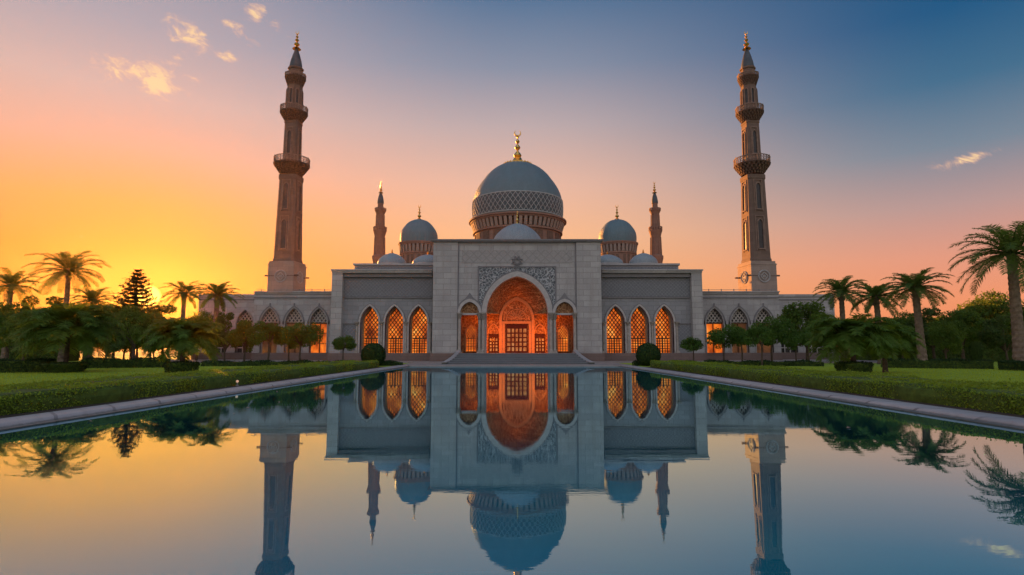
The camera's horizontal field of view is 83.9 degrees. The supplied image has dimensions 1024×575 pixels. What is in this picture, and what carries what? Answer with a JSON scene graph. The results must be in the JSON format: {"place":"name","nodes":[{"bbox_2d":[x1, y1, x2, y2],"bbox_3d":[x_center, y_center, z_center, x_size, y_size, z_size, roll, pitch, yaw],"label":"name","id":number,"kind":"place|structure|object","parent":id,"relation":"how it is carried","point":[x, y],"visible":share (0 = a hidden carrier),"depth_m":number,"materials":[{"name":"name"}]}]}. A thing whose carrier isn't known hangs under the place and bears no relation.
{"place":"outdoors","nodes":[
{"label":"outdoors","id":0,"kind":"place"},
{"bbox_2d":[80,348,849,355],"bbox_3d":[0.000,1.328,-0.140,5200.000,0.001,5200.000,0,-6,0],"label":"ground","id":1,"kind":"structure","parent":0,"point":[117,353],"depth_m":126.85,"materials":[{"name":"green plant"}]},
{"bbox_2d":[0,365,1023,430],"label":"pool kerb","id":2,"kind":"structure","parent":1,"relation":"on","point":[8,423],"depth_m":12.93,"materials":[{"name":"stone"}]},
{"bbox_2d":[170,359,876,366],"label":"terrace","id":3,"kind":"structure","parent":1,"relation":"on","point":[440,364],"depth_m":41.04,"materials":[{"name":"grey stone"}]},
{"bbox_2d":[128,304,176,352],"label":"broadleaf tree","id":4,"kind":"object","parent":3,"relation":"on","point":[166,308],"visible":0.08,"depth_m":54.17,"materials":[{"name":"green plant"}]},
{"bbox_2d":[159,281,203,358],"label":"palm tree","id":5,"kind":"object","parent":3,"relation":"on","point":[184,293],"visible":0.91,"depth_m":57.93,"materials":[{"name":"green plant"}]},
{"bbox_2d":[184,309,213,360],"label":"broadleaf tree","id":6,"kind":"object","parent":3,"relation":"on","point":[205,314],"visible":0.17,"depth_m":52.43,"materials":[{"name":"green plant"}]},
{"bbox_2d":[191,281,243,359],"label":"palm tree","id":7,"kind":"object","parent":3,"relation":"on","point":[218,293],"visible":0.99,"depth_m":49.11,"materials":[{"name":"green plant"}]},
{"bbox_2d":[191,132,840,360],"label":"mosque","id":8,"kind":"structure","parent":3,"relation":"on","point":[517,274],"depth_m":52.28,"materials":[{"name":"stone"}]},
{"bbox_2d":[211,309,225,352],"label":"window","id":9,"kind":"structure","parent":8,"relation":"in","point":[221,349],"depth_m":58.16,"materials":[{"name":"stone"}]},
{"bbox_2d":[234,309,252,352],"bbox_3d":[-27.176,4.476,58.111,1.919,4.605,0.640,0,-6,0],"label":"window","id":10,"kind":"structure","parent":8,"relation":"in","point":[247,315],"depth_m":58.17,"materials":[{"name":"stone"}]},
{"bbox_2d":[258,303,279,352],"bbox_3d":[-23.395,3.983,55.166,2.100,4.903,0.760,0,-6,0],"label":"window","id":11,"kind":"structure","parent":8,"relation":"in","point":[271,316],"depth_m":55.29,"materials":[{"name":"stone"}]},
{"bbox_2d":[265,33,309,290],"bbox_3d":[-24.642,-14.034,63.819,3.866,31.029,3.877,-1,-6,6],"label":"minaret","id":12,"kind":"object","parent":8,"relation":"on","point":[287,267],"visible":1,"depth_m":62.56,"materials":[{"name":"stone"}]},
{"bbox_2d":[282,303,304,352],"bbox_3d":[-21.043,3.983,55.166,2.100,4.903,0.760,0,-6,0],"label":"window","id":13,"kind":"structure","parent":8,"relation":"in","point":[296,316],"depth_m":55.28,"materials":[{"name":"stone"}]},
{"bbox_2d":[307,303,328,352],"bbox_3d":[-18.655,3.983,55.166,2.100,4.903,0.760,0,-6,0],"label":"window","id":14,"kind":"structure","parent":8,"relation":"in","point":[321,318],"depth_m":55.31,"materials":[{"name":"glass"}]},
{"bbox_2d":[358,303,380,352],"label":"window","id":15,"kind":"structure","parent":8,"relation":"in","point":[371,325],"depth_m":52.75,"materials":[{"name":"brown glass"}]},
{"bbox_2d":[372,183,386,262],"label":"minaret","id":16,"kind":"object","parent":8,"relation":"on","point":[379,227],"visible":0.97,"depth_m":80.76,"materials":[{"name":"stone"}]},
{"bbox_2d":[382,303,405,352],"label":"window","id":17,"kind":"structure","parent":8,"relation":"in","point":[395,325],"depth_m":52.72,"materials":[{"name":"brown glass"}]},
{"bbox_2d":[407,303,429,352],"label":"window","id":18,"kind":"structure","parent":8,"relation":"in","point":[419,336],"depth_m":52.72,"materials":[{"name":"brown glass"}]},
{"bbox_2d":[465,324,476,351],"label":"window","id":19,"kind":"structure","parent":8,"relation":"in","point":[471,332],"depth_m":51.92,"materials":[{"name":"glass"}]},
{"bbox_2d":[488,334,498,352],"bbox_3d":[-1.721,5.218,53.238,0.947,1.749,0.177,0,-6,0],"label":"door","id":20,"kind":"structure","parent":8,"relation":"in","point":[493,347],"depth_m":53.23,"materials":[{"name":"red wood"}]},
{"bbox_2d":[506,324,527,352],"bbox_3d":[0.450,4.768,53.324,2.039,2.662,0.100,0,-6,0],"label":"door","id":21,"kind":"structure","parent":8,"relation":"in","point":[516,334],"depth_m":53.31,"materials":[{"name":"red wood"}]},
{"bbox_2d":[535,334,544,352],"bbox_3d":[2.621,5.222,53.276,0.947,1.749,0.100,0,-6,0],"label":"door","id":22,"kind":"structure","parent":8,"relation":"in","point":[539,338],"depth_m":53.25,"materials":[{"name":"red wood"}]},
{"bbox_2d":[556,324,568,351],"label":"window","id":23,"kind":"structure","parent":8,"relation":"in","point":[562,335],"depth_m":51.92,"materials":[{"name":"glass"}]},
{"bbox_2d":[604,303,626,352],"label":"window","id":24,"kind":"structure","parent":8,"relation":"in","point":[613,319],"depth_m":52.72,"materials":[{"name":"brown glass"}]},
{"bbox_2d":[628,303,650,352],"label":"window","id":25,"kind":"structure","parent":8,"relation":"in","point":[638,325],"depth_m":52.74,"materials":[{"name":"brown glass"}]},
{"bbox_2d":[653,303,675,352],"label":"window","id":26,"kind":"structure","parent":8,"relation":"in","point":[662,325],"depth_m":52.71,"materials":[{"name":"brown glass"}]},
{"bbox_2d":[704,303,725,352],"bbox_3d":[19.555,3.983,55.166,2.100,4.903,0.760,0,-6,0],"label":"window","id":27,"kind":"structure","parent":8,"relation":"in","point":[712,320],"depth_m":55.31,"materials":[{"name":"stone"}]},
{"bbox_2d":[729,303,750,352],"bbox_3d":[21.943,3.983,55.166,2.100,4.903,0.760,0,-6,0],"label":"window","id":28,"kind":"structure","parent":8,"relation":"in","point":[737,317],"depth_m":55.31,"materials":[{"name":"stone"}]},
{"bbox_2d":[733,31,779,290],"bbox_3d":[26.865,-14.034,63.820,3.866,31.029,3.877,1,-6,-6],"label":"minaret","id":29,"kind":"object","parent":8,"relation":"on","point":[757,270],"visible":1,"depth_m":62.57,"materials":[{"name":"stone"}]},
{"bbox_2d":[753,303,774,352],"bbox_3d":[24.295,3.983,55.166,2.100,4.903,0.760,0,-6,0],"label":"window","id":30,"kind":"structure","parent":8,"relation":"in","point":[760,315],"depth_m":55.28,"materials":[{"name":"stone"}]},
{"bbox_2d":[781,312,798,352],"bbox_3d":[28.076,4.476,58.111,1.919,4.605,0.640,0,-6,0],"label":"window","id":31,"kind":"structure","parent":8,"relation":"in","point":[783,349],"depth_m":58.16,"materials":[{"name":"stone"}]},
{"bbox_2d":[442,350,594,363],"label":"entrance steps","id":32,"kind":"structure","parent":3,"relation":"on","point":[459,357],"depth_m":44.67,"materials":[{"name":"grey stone"}]},
{"bbox_2d":[648,183,663,262],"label":"minaret","id":33,"kind":"object","parent":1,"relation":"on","point":[655,230],"visible":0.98,"depth_m":80.77,"materials":[{"name":"stone"}]},
{"bbox_2d":[0,367,1023,574],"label":"pool water","id":34,"kind":"structure","parent":0,"point":[514,471],"depth_m":5.56,"materials":[{"name":"blue liquid"}]},
{"bbox_2d":[0,356,1023,385],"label":"lawn","id":35,"kind":"structure","parent":0,"point":[824,366],"depth_m":27.95,"materials":[{"name":"green plant"}]},
{"bbox_2d":[0,310,18,343],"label":"broadleaf tree","id":36,"kind":"object","parent":35,"relation":"on","point":[3,318],"visible":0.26,"depth_m":43.03,"materials":[{"name":"green plant"}]},
{"bbox_2d":[0,301,42,358],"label":"broadleaf tree","id":37,"kind":"object","parent":35,"relation":"on","point":[7,307],"visible":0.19,"depth_m":47.22,"materials":[{"name":"green plant"}]},
{"bbox_2d":[0,267,43,358],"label":"palm tree","id":38,"kind":"object","parent":35,"relation":"on","point":[12,285],"visible":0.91,"depth_m":52.85,"materials":[{"name":"green plant"}]},
{"bbox_2d":[0,316,49,359],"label":"broadleaf tree","id":39,"kind":"object","parent":35,"relation":"on","point":[6,329],"visible":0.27,"depth_m":40.40,"materials":[{"name":"green plant"}]},
{"bbox_2d":[0,357,56,372],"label":"hedge","id":40,"kind":"object","parent":35,"relation":"on","point":[7,365],"visible":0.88,"depth_m":28.99,"materials":[{"name":"green plant"}]},
{"bbox_2d":[0,341,79,360],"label":"hedge","id":41,"kind":"object","parent":35,"relation":"on","point":[38,354],"visible":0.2,"depth_m":52.79,"materials":[{"name":"green plant"}]},
{"bbox_2d":[22,295,70,323],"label":"broadleaf tree","id":42,"kind":"object","parent":35,"relation":"on","point":[52,298],"visible":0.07,"depth_m":54.61,"materials":[{"name":"green plant"}]},
{"bbox_2d":[3,302,125,361],"bbox_3d":[-23.149,2.626,29.788,5.320,3.754,5.379,0,-6,0],"label":"feather palm","id":43,"kind":"object","parent":35,"relation":"on","point":[84,325],"visible":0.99,"depth_m":29.01,"materials":[{"name":"green plant"}]},
{"bbox_2d":[39,361,90,372],"bbox_3d":[-22.972,4.101,29.306,2.127,0.635,2.170,0,-6,0],"label":"shrub","id":44,"kind":"object","parent":35,"relation":"on","point":[61,367],"visible":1,"depth_m":28.67,"materials":[{"name":"green plant"}]},
{"bbox_2d":[20,250,112,361],"bbox_3d":[-39.928,1.657,51.243,6.970,10.172,6.554,0,-6,0],"label":"palm tree","id":45,"kind":"object","parent":35,"relation":"on","point":[73,264],"visible":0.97,"depth_m":51.03,"materials":[{"name":"green plant"}]},
{"bbox_2d":[60,304,113,357],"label":"broadleaf tree","id":46,"kind":"object","parent":35,"relation":"on","point":[96,318],"visible":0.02,"depth_m":48.67,"materials":[{"name":"green plant"}]},
{"bbox_2d":[69,287,119,359],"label":"palm tree","id":47,"kind":"object","parent":35,"relation":"on","point":[90,298],"visible":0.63,"depth_m":56.08,"materials":[{"name":"green plant"}]},
{"bbox_2d":[98,322,125,356],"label":"broadleaf tree","id":48,"kind":"object","parent":35,"relation":"on","point":[117,347],"visible":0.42,"depth_m":41.41,"materials":[{"name":"green plant"}]},
{"bbox_2d":[96,304,133,357],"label":"broadleaf tree","id":49,"kind":"object","parent":35,"relation":"on","point":[112,311],"visible":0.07,"depth_m":52.18,"materials":[{"name":"green plant"}]},
{"bbox_2d":[81,357,170,367],"bbox_3d":[-24.148,4.764,35.779,4.660,0.887,1.018,3,-7,-23],"label":"hedge","id":50,"kind":"object","parent":35,"relation":"on","point":[137,362],"visible":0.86,"depth_m":35.38,"materials":[{"name":"green plant"}]},
{"bbox_2d":[121,341,139,359],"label":"broadleaf tree","id":51,"kind":"object","parent":35,"relation":"on","point":[126,348],"visible":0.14,"depth_m":58.96,"materials":[{"name":"green plant"}]},
{"bbox_2d":[110,268,165,358],"bbox_3d":[-36.276,2.639,54.507,5.408,9.004,5.338,0,-6,0],"label":"conifer tree","id":52,"kind":"object","parent":35,"relation":"on","point":[136,281],"visible":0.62,"depth_m":54.48,"materials":[{"name":"green plant"}]},
{"bbox_2d":[114,304,162,357],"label":"broadleaf tree","id":53,"kind":"object","parent":35,"relation":"on","point":[128,318],"visible":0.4,"depth_m":47.16,"materials":[{"name":"green plant"}]},
{"bbox_2d":[128,313,166,357],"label":"broadleaf tree","id":54,"kind":"object","parent":35,"relation":"on","point":[138,329],"visible":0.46,"depth_m":43.34,"materials":[{"name":"green plant"}]},
{"bbox_2d":[162,361,200,372],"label":"shrub","id":55,"kind":"object","parent":35,"relation":"on","point":[176,366],"visible":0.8,"depth_m":24.55,"materials":[{"name":"green plant"}]},
{"bbox_2d":[138,315,227,362],"bbox_3d":[-14.611,2.638,25.363,3.471,2.805,3.552,-6,-8,44],"label":"feather palm","id":56,"kind":"object","parent":35,"relation":"on","point":[187,337],"visible":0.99,"depth_m":24.74,"materials":[{"name":"green plant"}]},
{"bbox_2d":[0,360,378,415],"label":"hedge","id":57,"kind":"object","parent":35,"relation":"on","point":[25,397],"visible":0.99,"depth_m":14.66,"materials":[{"name":"green plant"}]},
{"bbox_2d":[211,312,238,360],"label":"broadleaf tree","id":58,"kind":"object","parent":35,"relation":"on","point":[222,333],"visible":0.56,"depth_m":46.60,"materials":[{"name":"green plant"}]},
{"bbox_2d":[225,319,259,360],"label":"broadleaf tree","id":59,"kind":"object","parent":35,"relation":"on","point":[243,330],"visible":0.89,"depth_m":44.31,"materials":[{"name":"green plant"}]},
{"bbox_2d":[201,359,330,365],"bbox_3d":[-16.930,5.263,39.486,8.430,0.607,0.914,1,-6,-9],"label":"hedge","id":60,"kind":"object","parent":35,"relation":"on","point":[241,363],"visible":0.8,"depth_m":38.98,"materials":[{"name":"green plant"}]},
{"bbox_2d":[247,321,287,361],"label":"tree","id":61,"kind":"object","parent":35,"relation":"on","point":[268,333],"visible":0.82,"depth_m":41.46,"materials":[{"name":"green plant"}]},
{"bbox_2d":[273,326,299,359],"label":"tree","id":62,"kind":"object","parent":35,"relation":"on","point":[290,346],"visible":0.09,"depth_m":43.60,"materials":[{"name":"green plant"}]},
{"bbox_2d":[279,322,323,359],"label":"tree","id":63,"kind":"object","parent":35,"relation":"on","point":[309,335],"visible":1,"depth_m":40.19,"materials":[{"name":"green plant"}]},
{"bbox_2d":[332,335,356,360],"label":"tree","id":64,"kind":"object","parent":35,"relation":"on","point":[348,340],"visible":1,"depth_m":41.70,"materials":[{"name":"green plant"}]},
{"bbox_2d":[335,360,402,365],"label":"hedge","id":65,"kind":"object","parent":35,"relation":"on","point":[389,363],"visible":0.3,"depth_m":39.39,"materials":[{"name":"green plant"}]},
{"bbox_2d":[360,343,385,364],"bbox_3d":[-9.606,4.645,39.507,1.769,1.662,1.735,0,-6,0],"label":"ball shrub","id":66,"kind":"object","parent":35,"relation":"on","point":[374,351],"visible":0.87,"depth_m":38.96,"materials":[{"name":"green plant"}]},
{"bbox_2d":[0,367,1023,418],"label":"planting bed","id":67,"kind":"object","parent":35,"relation":"on","point":[142,398],"visible":0.46,"depth_m":13.92,"materials":[{"name":"grey stone"}]},
{"bbox_2d":[635,343,660,365],"bbox_3d":[9.457,4.654,39.514,1.794,1.678,1.758,0,-6,0],"label":"ball shrub","id":68,"kind":"object","parent":35,"relation":"on","point":[646,353],"visible":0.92,"depth_m":38.95,"materials":[{"name":"green plant"}]},
{"bbox_2d":[632,360,693,365],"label":"hedge","id":69,"kind":"object","parent":35,"relation":"on","point":[635,363],"visible":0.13,"depth_m":39.40,"materials":[{"name":"green plant"}]},
{"bbox_2d":[679,336,703,359],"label":"tree","id":70,"kind":"object","parent":35,"relation":"on","point":[690,344],"visible":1,"depth_m":41.82,"materials":[{"name":"green plant"}]},
{"bbox_2d":[706,323,745,359],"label":"tree","id":71,"kind":"object","parent":35,"relation":"on","point":[718,336],"visible":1,"depth_m":40.60,"materials":[{"name":"green plant"}]},
{"bbox_2d":[726,327,748,361],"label":"tree","id":72,"kind":"object","parent":35,"relation":"on","point":[743,343],"visible":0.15,"depth_m":43.62,"materials":[{"name":"green plant"}]},
{"bbox_2d":[743,325,776,365],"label":"tree","id":73,"kind":"object","parent":35,"relation":"on","point":[767,336],"visible":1,"depth_m":38.86,"materials":[{"name":"green plant"}]},
{"bbox_2d":[704,359,823,365],"bbox_3d":[17.327,5.267,39.487,7.749,0.658,0.918,-1,-6,10],"label":"hedge","id":74,"kind":"object","parent":35,"relation":"on","point":[781,363],"visible":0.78,"depth_m":39.02,"materials":[{"name":"green plant"}]},
{"bbox_2d":[750,315,794,360],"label":"tree","id":75,"kind":"object","parent":35,"relation":"on","point":[781,328],"visible":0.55,"depth_m":43.37,"materials":[{"name":"green plant"}]},
{"bbox_2d":[778,329,813,360],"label":"tree","id":76,"kind":"object","parent":35,"relation":"on","point":[800,338],"visible":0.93,"depth_m":42.60,"materials":[{"name":"green plant"}]},
{"bbox_2d":[774,300,828,359],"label":"broadleaf tree","id":77,"kind":"object","parent":35,"relation":"on","point":[810,314],"visible":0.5,"depth_m":45.47,"materials":[{"name":"green plant"}]},
{"bbox_2d":[650,360,1023,414],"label":"hedge","id":78,"kind":"object","parent":35,"relation":"on","point":[1000,396],"visible":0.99,"depth_m":14.74,"materials":[{"name":"green plant"}]},
{"bbox_2d":[813,275,868,361],"bbox_3d":[28.153,2.720,48.213,4.662,7.424,4.747,4,-7,-34],"label":"palm tree","id":79,"kind":"object","parent":35,"relation":"on","point":[841,291],"visible":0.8,"depth_m":48.27,"materials":[{"name":"green plant"}]},
{"bbox_2d":[833,361,873,372],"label":"shrub","id":80,"kind":"object","parent":35,"relation":"on","point":[859,366],"visible":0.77,"depth_m":23.66,"materials":[{"name":"green plant"}]},
{"bbox_2d":[805,312,904,363],"bbox_3d":[14.678,2.490,24.580,3.981,2.934,4.029,0,-6,0],"label":"feather palm","id":81,"kind":"object","parent":35,"relation":"on","point":[849,333],"visible":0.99,"depth_m":23.84,"materials":[{"name":"green plant"}]},
{"bbox_2d":[845,281,909,363],"bbox_3d":[27.990,2.739,43.832,4.168,6.471,4.261,0,-6,0],"label":"palm tree","id":82,"kind":"object","parent":35,"relation":"on","point":[873,297],"visible":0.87,"depth_m":43.85,"materials":[{"name":"green plant"}]},
{"bbox_2d":[859,323,926,372],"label":"feather palm","id":83,"kind":"object","parent":35,"relation":"on","point":[907,344],"visible":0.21,"depth_m":28.17,"materials":[{"name":"green plant"}]},
{"bbox_2d":[883,310,929,358],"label":"broadleaf tree","id":84,"kind":"object","parent":35,"relation":"on","point":[905,318],"visible":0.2,"depth_m":51.91,"materials":[{"name":"green plant"}]},
{"bbox_2d":[856,338,971,360],"bbox_3d":[38.547,5.897,54.242,11.148,2.509,2.462,0,-6,0],"label":"hedge","id":85,"kind":"object","parent":35,"relation":"on","point":[939,352],"visible":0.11,"depth_m":53.09,"materials":[{"name":"green plant"}]},
{"bbox_2d":[877,267,954,359],"bbox_3d":[26.902,2.070,37.790,4.182,6.535,4.653,0,-6,0],"label":"palm tree","id":86,"kind":"object","parent":35,"relation":"on","point":[916,287],"visible":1,"depth_m":37.62,"materials":[{"name":"green plant"}]},
{"bbox_2d":[904,307,940,358],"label":"broadleaf tree","id":87,"kind":"object","parent":35,"relation":"on","point":[928,313],"visible":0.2,"depth_m":50.96,"materials":[{"name":"green plant"}]},
{"bbox_2d":[880,357,994,368],"bbox_3d":[25.930,4.686,34.902,5.647,0.810,1.018,-2,-6,18],"label":"hedge","id":88,"kind":"object","parent":35,"relation":"on","point":[949,363],"visible":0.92,"depth_m":34.45,"materials":[{"name":"green plant"}]},
{"bbox_2d":[927,319,966,358],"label":"broadleaf tree","id":89,"kind":"object","parent":35,"relation":"on","point":[945,338],"visible":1,"depth_m":41.58,"materials":[{"name":"green plant"}]},
{"bbox_2d":[924,309,986,358],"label":"broadleaf tree","id":90,"kind":"object","parent":35,"relation":"on","point":[969,320],"visible":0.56,"depth_m":46.65,"materials":[{"name":"green plant"}]},
{"bbox_2d":[957,288,1010,334],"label":"broadleaf tree","id":91,"kind":"object","parent":35,"relation":"on","point":[984,308],"visible":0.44,"depth_m":53.42,"materials":[{"name":"green plant"}]},
{"bbox_2d":[949,221,1023,362],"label":"palm tree","id":92,"kind":"object","parent":35,"relation":"on","point":[1008,244],"visible":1,"depth_m":33.38,"materials":[{"name":"green plant"}]},
{"bbox_2d":[976,315,1011,359],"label":"broadleaf tree","id":93,"kind":"object","parent":35,"relation":"on","point":[991,335],"visible":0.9,"depth_m":44.00,"materials":[{"name":"green plant"}]},
{"bbox_2d":[997,359,1023,370],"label":"hedge","id":94,"kind":"object","parent":35,"relation":"on","point":[1012,364],"visible":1,"depth_m":31.57,"materials":[{"name":"green plant"}]},
{"bbox_2d":[1002,299,1023,332],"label":"broadleaf tree","id":95,"kind":"object","parent":35,"relation":"on","point":[1008,324],"visible":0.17,"depth_m":49.90,"materials":[{"name":"green plant"}]},
{"bbox_2d":[0,0,1023,347],"label":"sky","id":96,"kind":"structure","parent":0,"point":[146,135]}
]}

